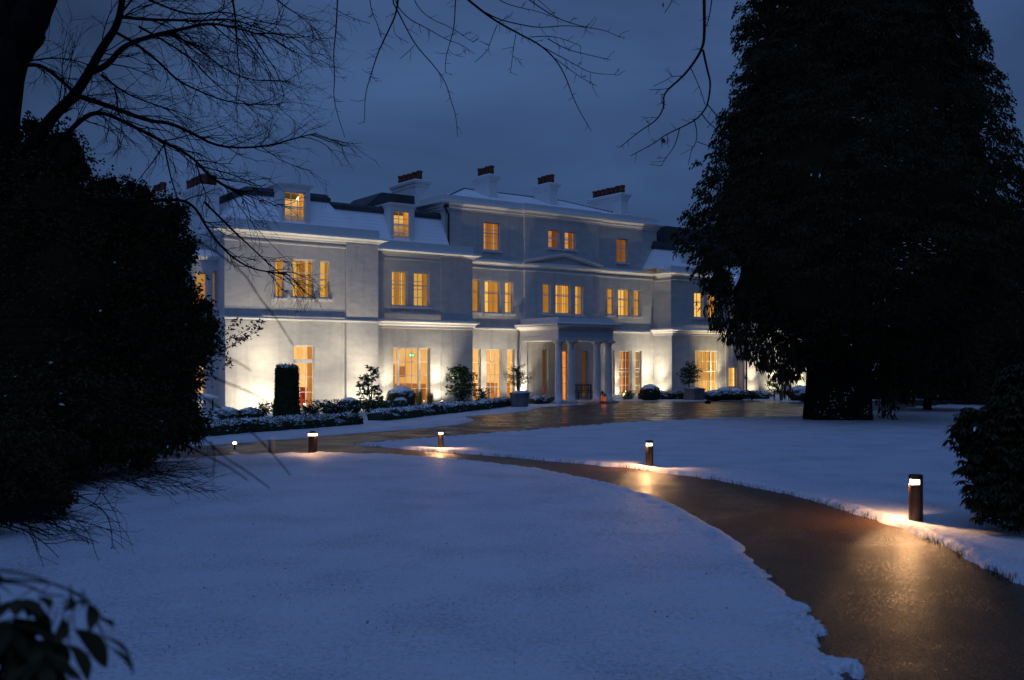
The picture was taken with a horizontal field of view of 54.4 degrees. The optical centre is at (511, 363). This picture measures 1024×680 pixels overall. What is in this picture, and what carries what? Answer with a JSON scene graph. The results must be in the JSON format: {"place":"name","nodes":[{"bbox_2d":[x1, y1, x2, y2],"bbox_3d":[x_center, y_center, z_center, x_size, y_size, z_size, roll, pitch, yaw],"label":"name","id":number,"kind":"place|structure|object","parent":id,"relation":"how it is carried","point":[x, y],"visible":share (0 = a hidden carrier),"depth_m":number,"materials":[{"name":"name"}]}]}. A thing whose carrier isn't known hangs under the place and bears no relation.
{"place":"outdoors","nodes":[
{"label":"outdoors","id":0,"kind":"place"},
{"bbox_2d":[413,385,424,404],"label":"ornamental grass","id":1,"kind":"object","parent":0,"point":[419,399],"depth_m":49.38,"materials":[{"name":"green plant"}]},
{"bbox_2d":[424,391,434,403],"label":"ornamental grass","id":2,"kind":"object","parent":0,"point":[429,398],"depth_m":50.09,"materials":[{"name":"green plant"}]},
{"bbox_2d":[0,395,1023,679],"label":"snow lawn","id":3,"kind":"structure","parent":0,"point":[320,527],"depth_m":11.47,"materials":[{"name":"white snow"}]},
{"bbox_2d":[0,411,80,529],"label":"laurel bush","id":4,"kind":"object","parent":3,"relation":"on","point":[13,458],"visible":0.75,"depth_m":14.15,"materials":[{"name":"green plant"}]},
{"bbox_2d":[0,110,176,463],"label":"holly tree","id":5,"kind":"object","parent":3,"relation":"on","point":[50,261],"visible":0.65,"depth_m":19.71,"materials":[{"name":"green plant"}]},
{"bbox_2d":[0,346,218,484],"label":"laurel bush","id":6,"kind":"object","parent":3,"relation":"on","point":[132,442],"visible":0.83,"depth_m":18.43,"materials":[{"name":"green plant"}]},
{"bbox_2d":[95,167,229,466],"bbox_3d":[-8.014,-0.955,21.500,3.977,6.527,3.591,0,0,0],"label":"holly tree","id":7,"kind":"object","parent":3,"relation":"on","point":[169,254],"visible":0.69,"depth_m":20.96,"materials":[{"name":"green plant"}]},
{"bbox_2d":[203,317,265,367],"bbox_3d":[-5.975,-0.458,21.000,1.552,1.099,0.323,0,0,0],"label":"holly spray","id":8,"kind":"object","parent":7,"relation":"attached to","point":[242,338],"visible":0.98,"depth_m":20.99,"materials":[{"name":"black"}]},
{"bbox_2d":[0,0,380,316],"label":"bare tree","id":9,"kind":"object","parent":3,"relation":"on","point":[24,25],"visible":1,"depth_m":19.86,"materials":[{"name":"brown plant"}]},
{"bbox_2d":[197,393,217,409],"bbox_3d":[-13.459,1.731,42.493,1.789,0.978,0.874,0,0,-18],"label":"garden table","id":10,"kind":"object","parent":3,"relation":"on","point":[210,396],"visible":0.36,"depth_m":42.40,"materials":[{"name":"stone"}]},
{"bbox_2d":[238,407,264,417],"bbox_3d":[-10.185,1.960,38.802,1.120,0.617,1.120,0,0,0],"label":"box ball","id":11,"kind":"object","parent":3,"relation":"on","point":[245,412],"visible":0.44,"depth_m":38.41,"materials":[{"name":"green plant"}]},
{"bbox_2d":[250,399,275,416],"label":"shrub","id":12,"kind":"object","parent":3,"relation":"on","point":[265,408],"visible":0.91,"depth_m":37.54,"materials":[{"name":"green plant"}]},
{"bbox_2d":[200,411,363,436],"bbox_3d":[-7.722,1.959,33.461,1.249,0.593,7.299,0,0,34],"label":"box hedge","id":13,"kind":"object","parent":3,"relation":"on","point":[260,424],"visible":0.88,"depth_m":33.09,"materials":[{"name":"green plant"}]},
{"bbox_2d":[271,363,302,415],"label":"topiary column","id":14,"kind":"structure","parent":3,"relation":"on","point":[286,391],"depth_m":39.14,"materials":[{"name":"green plant"}]},
{"bbox_2d":[307,431,317,452],"bbox_3d":[-4.920,1.936,24.591,0.260,0.568,0.260,0,0,12],"label":"bollard light","id":15,"kind":"object","parent":3,"relation":"on","point":[312,441],"visible":0.98,"depth_m":24.50,"materials":[{"name":"brown metal"}]},
{"bbox_2d":[305,398,367,413],"bbox_3d":[-7.331,1.801,41.265,2.323,0.825,2.712,0,0,23],"label":"shrub","id":16,"kind":"object","parent":3,"relation":"on","point":[337,407],"visible":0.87,"depth_m":41.26,"materials":[{"name":"green plant"}]},
{"bbox_2d":[355,365,383,401],"bbox_3d":[-6.497,1.107,46.028,1.366,2.196,1.472,0,0,20],"label":"shrub","id":17,"kind":"object","parent":3,"relation":"on","point":[366,378],"visible":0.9,"depth_m":45.91,"materials":[{"name":"green plant"}]},
{"bbox_2d":[385,385,416,405],"bbox_3d":[-5.349,1.676,47.998,1.541,1.339,1.517,0,0,0],"label":"box ball","id":18,"kind":"object","parent":3,"relation":"on","point":[407,393],"visible":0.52,"depth_m":47.55,"materials":[{"name":"green plant"}]},
{"bbox_2d":[367,396,510,420],"bbox_3d":[-2.546,1.958,45.986,1.370,0.598,15.598,0,0,20],"label":"box hedge","id":19,"kind":"object","parent":3,"relation":"on","point":[394,413],"visible":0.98,"depth_m":42.87,"materials":[{"name":"green plant"}]},
{"bbox_2d":[438,430,443,447],"bbox_3d":[-1.873,1.987,26.191,0.150,0.466,0.150,0,0,15],"label":"bollard light","id":20,"kind":"object","parent":3,"relation":"on","point":[441,439],"visible":0.94,"depth_m":26.14,"materials":[{"name":"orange metal"}]},
{"bbox_2d":[0,430,892,623],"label":"fallen branch","id":21,"kind":"object","parent":3,"relation":"on","point":[17,516],"depth_m":13.18,"materials":[{"name":"brown wood"}]},
{"bbox_2d":[443,364,478,401],"bbox_3d":[-2.747,1.088,52.568,1.935,2.239,1.845,0,0,-31],"label":"shrub","id":22,"kind":"object","parent":3,"relation":"on","point":[464,377],"visible":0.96,"depth_m":52.49,"materials":[{"name":"green plant"}]},
{"bbox_2d":[472,386,489,399],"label":"shrub","id":23,"kind":"object","parent":3,"relation":"on","point":[481,393],"visible":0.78,"depth_m":52.89,"materials":[{"name":"green plant"}]},
{"bbox_2d":[151,165,878,412],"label":"country house","id":24,"kind":"structure","parent":3,"relation":"on","point":[485,281],"depth_m":55.16,"materials":[{"name":"white paint"}]},
{"bbox_2d":[195,273,205,301],"bbox_3d":[-14.282,-3.370,45.307,0.810,1.726,0.585,0,0,-36],"label":"window","id":25,"kind":"structure","parent":24,"relation":"in","point":[202,275],"depth_m":45.64,"materials":[{"name":"glass"}]},
{"bbox_2d":[196,366,208,402],"bbox_3d":[-14.238,0.849,45.175,0.690,1.802,0.850,0,0,-36],"label":"window","id":26,"kind":"structure","parent":24,"relation":"in","point":[202,391],"depth_m":45.15,"materials":[{"name":"clear glass"}]},
{"bbox_2d":[213,272,217,309],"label":"window","id":27,"kind":"structure","parent":24,"relation":"in","point":[214,283],"depth_m":45.45,"materials":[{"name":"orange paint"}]},
{"bbox_2d":[274,259,286,299],"bbox_3d":[-11.181,-3.983,46.778,0.672,2.031,1.650,0,0,-36],"label":"window","id":28,"kind":"structure","parent":24,"relation":"in","point":[279,281],"depth_m":46.51,"materials":[{"name":"glass"}]},
{"bbox_2d":[300,387,306,406],"bbox_3d":[-10.009,1.605,48.115,0.720,0.950,0.640,0,0,-36],"label":"armchair","id":29,"kind":"object","parent":24,"relation":"in","point":[302,396],"visible":0.2,"depth_m":48.20,"materials":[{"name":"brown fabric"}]},
{"bbox_2d":[294,345,312,407],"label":"window","id":30,"kind":"structure","parent":24,"relation":"in","point":[303,354],"depth_m":47.50,"materials":[{"name":"clear glass"}]},
{"bbox_2d":[291,259,316,300],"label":"window","id":31,"kind":"structure","parent":24,"relation":"in","point":[309,270],"depth_m":47.30,"materials":[{"name":"glass"}]},
{"bbox_2d":[318,261,332,300],"bbox_3d":[-9.336,-4.017,48.117,0.766,1.995,1.650,0,0,-36],"label":"window","id":32,"kind":"structure","parent":24,"relation":"in","point":[324,266],"depth_m":48.02,"materials":[{"name":"glass"}]},
{"bbox_2d":[390,271,409,308],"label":"window","id":33,"kind":"structure","parent":24,"relation":"in","point":[398,278],"depth_m":52.58,"materials":[{"name":"glass"}]},
{"bbox_2d":[393,348,428,402],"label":"window","id":34,"kind":"structure","parent":24,"relation":"in","point":[412,372],"depth_m":54.28,"materials":[{"name":"glass"}]},
{"bbox_2d":[412,272,431,308],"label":"window","id":35,"kind":"structure","parent":24,"relation":"in","point":[420,279],"depth_m":53.50,"materials":[{"name":"glass"}]},
{"bbox_2d":[473,349,478,400],"bbox_3d":[-2.806,0.589,57.528,0.786,3.070,2.485,0,0,-36],"label":"window","id":36,"kind":"structure","parent":24,"relation":"in","point":[475,351],"depth_m":57.15,"materials":[{"name":"clear glass"}]},
{"bbox_2d":[473,280,481,313],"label":"window","id":37,"kind":"structure","parent":24,"relation":"in","point":[475,282],"depth_m":56.76,"materials":[{"name":"glass"}]},
{"bbox_2d":[488,383,494,397],"bbox_3d":[-1.099,1.610,58.393,0.430,0.980,0.420,0,0,25],"label":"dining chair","id":38,"kind":"object","parent":24,"relation":"in","point":[489,387],"visible":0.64,"depth_m":58.30,"materials":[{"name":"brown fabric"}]},
{"bbox_2d":[482,222,502,252],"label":"window","id":39,"kind":"structure","parent":24,"relation":"in","point":[491,230],"depth_m":57.40,"materials":[{"name":"glass"}]},
{"bbox_2d":[483,281,502,314],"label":"window","id":40,"kind":"structure","parent":24,"relation":"in","point":[491,287],"depth_m":57.48,"materials":[{"name":"glass"}]},
{"bbox_2d":[486,349,500,398],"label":"window","id":41,"kind":"structure","parent":24,"relation":"in","point":[493,356],"depth_m":58.27,"materials":[{"name":"glass"}]},
{"bbox_2d":[504,282,515,315],"bbox_3d":[-0.587,-3.841,58.298,0.831,2.040,1.650,0,0,-36],"label":"window","id":42,"kind":"structure","parent":24,"relation":"in","point":[508,285],"depth_m":58.17,"materials":[{"name":"glass"}]},
{"bbox_2d":[507,349,512,396],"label":"window","id":43,"kind":"structure","parent":24,"relation":"in","point":[509,351],"depth_m":58.53,"materials":[{"name":"glass"}]},
{"bbox_2d":[542,350,546,394],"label":"window","id":44,"kind":"structure","parent":24,"relation":"in","point":[544,352],"depth_m":59.66,"materials":[{"name":"white paint"}]},
{"bbox_2d":[542,284,552,314],"bbox_3d":[1.978,-3.882,59.243,0.803,1.980,0.530,0,0,-36],"label":"window","id":45,"kind":"structure","parent":24,"relation":"in","point":[545,286],"depth_m":59.51,"materials":[{"name":"glass"}]},
{"bbox_2d":[547,230,561,250],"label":"window","id":46,"kind":"structure","parent":24,"relation":"in","point":[552,234],"depth_m":59.82,"materials":[{"name":"glass"}]},
{"bbox_2d":[554,284,572,315],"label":"window","id":47,"kind":"structure","parent":24,"relation":"in","point":[562,291],"depth_m":60.28,"materials":[{"name":"glass"}]},
{"bbox_2d":[562,351,566,399],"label":"window","id":48,"kind":"structure","parent":24,"relation":"in","point":[564,353],"depth_m":60.58,"materials":[{"name":"clear glass"}]},
{"bbox_2d":[564,232,577,251],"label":"window","id":49,"kind":"structure","parent":24,"relation":"in","point":[569,236],"depth_m":60.65,"materials":[{"name":"glass"}]},
{"bbox_2d":[574,286,585,316],"bbox_3d":[3.665,-3.870,61.162,0.872,2.001,1.650,0,0,-36],"label":"window","id":50,"kind":"structure","parent":24,"relation":"in","point":[577,288],"depth_m":61.08,"materials":[{"name":"glass"}]},
{"bbox_2d":[575,384,591,399],"bbox_3d":[4.402,1.690,60.286,1.400,0.900,0.470,0,0,-36],"label":"bench","id":51,"kind":"object","parent":24,"relation":"on","point":[590,390],"visible":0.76,"depth_m":60.55,"materials":[{"name":"black metal"}]},
{"bbox_2d":[582,351,585,397],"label":"window","id":52,"kind":"structure","parent":24,"relation":"in","point":[583,352],"depth_m":61.47,"materials":[{"name":"clear glass"}]},
{"bbox_2d":[600,391,604,401],"bbox_3d":[5.121,1.830,56.400,0.240,0.620,0.240,0,0,-23],"label":"lantern","id":53,"kind":"object","parent":24,"relation":"on","point":[601,397],"visible":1,"depth_m":56.35,"materials":[{"name":"orange metal"}]},
{"bbox_2d":[606,288,615,316],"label":"window","id":54,"kind":"structure","parent":24,"relation":"in","point":[609,291],"depth_m":62.67,"materials":[{"name":"glass"}]},
{"bbox_2d":[612,351,612,394],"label":"window","id":55,"kind":"structure","parent":24,"relation":"in","point":[612,351],"depth_m":62.63,"materials":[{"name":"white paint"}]},
{"bbox_2d":[615,239,629,264],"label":"window","id":56,"kind":"structure","parent":24,"relation":"in","point":[621,243],"depth_m":63.26,"materials":[{"name":"glass"}]},
{"bbox_2d":[619,351,629,394],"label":"window","id":57,"kind":"structure","parent":24,"relation":"in","point":[624,356],"depth_m":63.60,"materials":[{"name":"glass"}]},
{"bbox_2d":[617,289,632,317],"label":"window","id":58,"kind":"structure","parent":24,"relation":"in","point":[623,295],"depth_m":63.53,"materials":[{"name":"glass"}]},
{"bbox_2d":[635,351,639,394],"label":"window","id":59,"kind":"structure","parent":24,"relation":"in","point":[637,353],"depth_m":64.35,"materials":[{"name":"glass"}]},
{"bbox_2d":[633,291,642,318],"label":"window","id":60,"kind":"structure","parent":24,"relation":"in","point":[636,293],"depth_m":63.95,"materials":[{"name":"yellow glass"}]},
{"bbox_2d":[693,292,704,319],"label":"window","id":61,"kind":"structure","parent":24,"relation":"in","point":[697,315],"depth_m":65.36,"materials":[{"name":"glass"}]},
{"bbox_2d":[695,351,715,391],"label":"window","id":62,"kind":"structure","parent":24,"relation":"in","point":[705,360],"depth_m":65.55,"materials":[{"name":"glass"}]},
{"bbox_2d":[706,295,714,319],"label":"window","id":63,"kind":"structure","parent":24,"relation":"in","point":[712,299],"depth_m":65.76,"materials":[{"name":"yellow glass"}]},
{"bbox_2d":[729,367,738,388],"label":"window","id":64,"kind":"structure","parent":24,"relation":"in","point":[731,369],"depth_m":68.13,"materials":[{"name":"clear glass"}]},
{"bbox_2d":[509,390,531,406],"bbox_3d":[0.399,1.797,51.300,1.070,0.887,1.070,0,0,28],"label":"planter","id":65,"kind":"object","parent":3,"relation":"on","point":[520,398],"visible":0.97,"depth_m":50.89,"materials":[{"name":"grey stone"}]},
{"bbox_2d":[504,364,530,390],"bbox_3d":[0.271,0.715,51.286,1.548,1.599,1.687,0,0,0],"label":"shrub","id":66,"kind":"object","parent":65,"relation":"in","point":[520,375],"visible":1,"depth_m":51.20,"materials":[{"name":"green plant"}]},
{"bbox_2d":[645,440,652,465],"bbox_3d":[2.958,1.934,21.445,0.172,0.571,0.172,0,0,-40],"label":"bollard light","id":67,"kind":"object","parent":3,"relation":"on","point":[649,453],"visible":0.95,"depth_m":21.38,"materials":[{"name":"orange metal"}]},
{"bbox_2d":[639,384,660,399],"bbox_3d":[8.463,1.756,60.996,1.352,1.141,1.337,0,0,0],"label":"box ball","id":68,"kind":"object","parent":3,"relation":"on","point":[650,391],"visible":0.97,"depth_m":60.56,"materials":[{"name":"green plant"}]},
{"bbox_2d":[482,461,839,655],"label":"grass","id":69,"kind":"structure","parent":3,"relation":"on","point":[764,577],"depth_m":10.32,"materials":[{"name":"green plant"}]},
{"bbox_2d":[683,386,704,399],"bbox_3d":[11.178,1.810,61.013,0.998,0.860,0.952,0,0,-36],"label":"planter","id":70,"kind":"object","parent":3,"relation":"on","point":[694,393],"visible":0.98,"depth_m":60.69,"materials":[{"name":"grey stone"}]},
{"bbox_2d":[675,361,702,387],"bbox_3d":[10.814,0.659,60.862,1.594,1.745,1.721,0,0,0],"label":"shrub","id":71,"kind":"object","parent":70,"relation":"on","point":[690,377],"visible":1,"depth_m":60.74,"materials":[{"name":"green plant"}]},
{"bbox_2d":[705,390,722,400],"bbox_3d":[12.355,1.920,61.000,1.176,0.730,1.185,0,0,0],"label":"shrub mound","id":72,"kind":"object","parent":3,"relation":"on","point":[714,395],"visible":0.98,"depth_m":60.64,"materials":[{"name":"green plant"}]},
{"bbox_2d":[717,387,731,399],"bbox_3d":[13.130,1.851,61.601,1.113,0.908,1.129,0,0,0],"label":"shrub mound","id":73,"kind":"object","parent":3,"relation":"on","point":[726,392],"visible":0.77,"depth_m":61.21,"materials":[{"name":"green plant"}]},
{"bbox_2d":[705,391,769,398],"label":"box hedge","id":74,"kind":"object","parent":3,"relation":"on","point":[761,395],"visible":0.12,"depth_m":62.71,"materials":[{"name":"green plant"}]},
{"bbox_2d":[731,387,744,399],"bbox_3d":[13.865,1.865,61.602,1.119,0.870,1.121,0,0,0],"label":"shrub mound","id":75,"kind":"object","parent":3,"relation":"on","point":[736,394],"visible":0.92,"depth_m":61.22,"materials":[{"name":"green plant"}]},
{"bbox_2d":[741,390,759,399],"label":"shrub","id":76,"kind":"object","parent":3,"relation":"on","point":[752,393],"visible":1,"depth_m":60.93,"materials":[{"name":"green plant"}]},
{"bbox_2d":[764,374,781,400],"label":"shrub","id":77,"kind":"object","parent":3,"relation":"on","point":[774,388],"visible":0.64,"depth_m":59.95,"materials":[{"name":"green plant"}]},
{"bbox_2d":[789,384,805,400],"bbox_3d":[17.361,1.772,60.000,1.481,1.100,1.488,0,0,0],"label":"box ball","id":78,"kind":"object","parent":3,"relation":"on","point":[799,391],"visible":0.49,"depth_m":59.47,"materials":[{"name":"green plant"}]},
{"bbox_2d":[670,0,1023,419],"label":"conifer tree","id":79,"kind":"object","parent":3,"relation":"on","point":[857,229],"visible":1,"depth_m":35.74,"materials":[{"name":"green plant"}]},
{"bbox_2d":[908,474,922,520],"bbox_3d":[5.645,1.884,13.921,0.192,0.672,0.192,0,0,2],"label":"bollard light","id":80,"kind":"object","parent":3,"relation":"on","point":[915,499],"visible":0.91,"depth_m":13.85,"materials":[{"name":"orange metal"}]},
{"bbox_2d":[940,362,1023,533],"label":"rhododendron","id":81,"kind":"object","parent":3,"relation":"on","point":[988,436],"visible":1,"depth_m":13.22,"materials":[{"name":"green plant"}]},
{"bbox_2d":[20,0,1023,229],"label":"sky","id":82,"kind":"structure","parent":0,"point":[526,125],"materials":[{"name":"blue"}]},
{"bbox_2d":[117,400,988,455],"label":"lawn","id":83,"kind":"structure","parent":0,"point":[471,427],"depth_m":31.33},
{"bbox_2d":[209,406,240,419],"bbox_3d":[-10.972,1.936,38.001,1.228,0.684,1.236,0,0,0],"label":"shrub mound","id":84,"kind":"object","parent":83,"relation":"on","point":[233,412],"visible":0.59,"depth_m":37.61,"materials":[{"name":"green plant"}]},
{"bbox_2d":[300,404,330,414],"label":"shrub","id":85,"kind":"object","parent":83,"relation":"on","point":[310,410],"visible":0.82,"depth_m":40.31,"materials":[{"name":"green plant"}]},
{"bbox_2d":[337,397,360,412],"bbox_3d":[-7.251,1.875,44.403,1.135,0.847,1.134,0,0,0],"label":"shrub mound","id":86,"kind":"object","parent":83,"relation":"on","point":[351,399],"visible":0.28,"depth_m":44.11,"materials":[{"name":"green plant"}]},
{"bbox_2d":[353,398,392,411],"bbox_3d":[-6.064,1.874,43.392,1.758,0.810,1.811,0,0,7],"label":"shrub","id":87,"kind":"object","parent":83,"relation":"on","point":[368,406],"visible":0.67,"depth_m":43.12,"materials":[{"name":"green plant"}]},
{"bbox_2d":[392,397,408,407],"bbox_3d":[-5.173,1.900,46.203,0.858,0.781,0.867,0,0,0],"label":"box ball","id":88,"kind":"object","parent":83,"relation":"on","point":[399,401],"visible":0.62,"depth_m":45.92,"materials":[{"name":"green plant"}]},
{"bbox_2d":[308,0,626,136],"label":"bare tree","id":89,"kind":"object","parent":83,"relation":"on","point":[486,14],"visible":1,"depth_m":13.88,"materials":[{"name":"brown plant"}]},
{"bbox_2d":[616,0,730,165],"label":"bare tree","id":90,"kind":"object","parent":83,"relation":"on","point":[663,140],"visible":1,"depth_m":14.04,"materials":[{"name":"brown plant"}]},
{"bbox_2d":[99,445,1023,679],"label":"path","id":91,"kind":"structure","parent":0,"point":[886,602],"depth_m":10.46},
{"bbox_2d":[269,437,274,451],"bbox_3d":[-6.074,2.039,25.195,0.176,0.361,0.171,0,0,0],"label":"marker post","id":92,"kind":"object","parent":91,"relation":"on","point":[272,444],"visible":1,"depth_m":25.12,"materials":[{"name":"stone"}]},
{"bbox_2d":[480,401,803,427],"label":"forecourt","id":93,"kind":"structure","parent":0,"point":[582,415],"depth_m":46.06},
{"bbox_2d":[529,395,554,403],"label":"box hedge","id":94,"kind":"object","parent":93,"relation":"on","point":[540,399],"visible":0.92,"depth_m":54.93,"materials":[{"name":"green plant"}]},
{"bbox_2d":[621,390,638,398],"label":"shrub","id":95,"kind":"object","parent":93,"relation":"on","point":[627,393],"visible":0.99,"depth_m":62.01,"materials":[{"name":"green plant"}]},
{"bbox_2d":[637,390,683,398],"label":"box hedge","id":96,"kind":"object","parent":93,"relation":"on","point":[677,394],"visible":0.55,"depth_m":62.27,"materials":[{"name":"green plant"}]},
{"label":"ground","id":97,"kind":"structure","parent":0,"visible":0},
{"bbox_2d":[0,569,133,679],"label":"rhododendron","id":98,"kind":"object","parent":97,"relation":"on","point":[26,653],"visible":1,"depth_m":2.00,"materials":[{"name":"green plant"}]},
{"bbox_2d":[0,209,292,488],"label":"bare shrub","id":99,"kind":"object","parent":97,"relation":"on","point":[144,361],"visible":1,"depth_m":3.34,"materials":[{"name":"black plant"}]}
]}

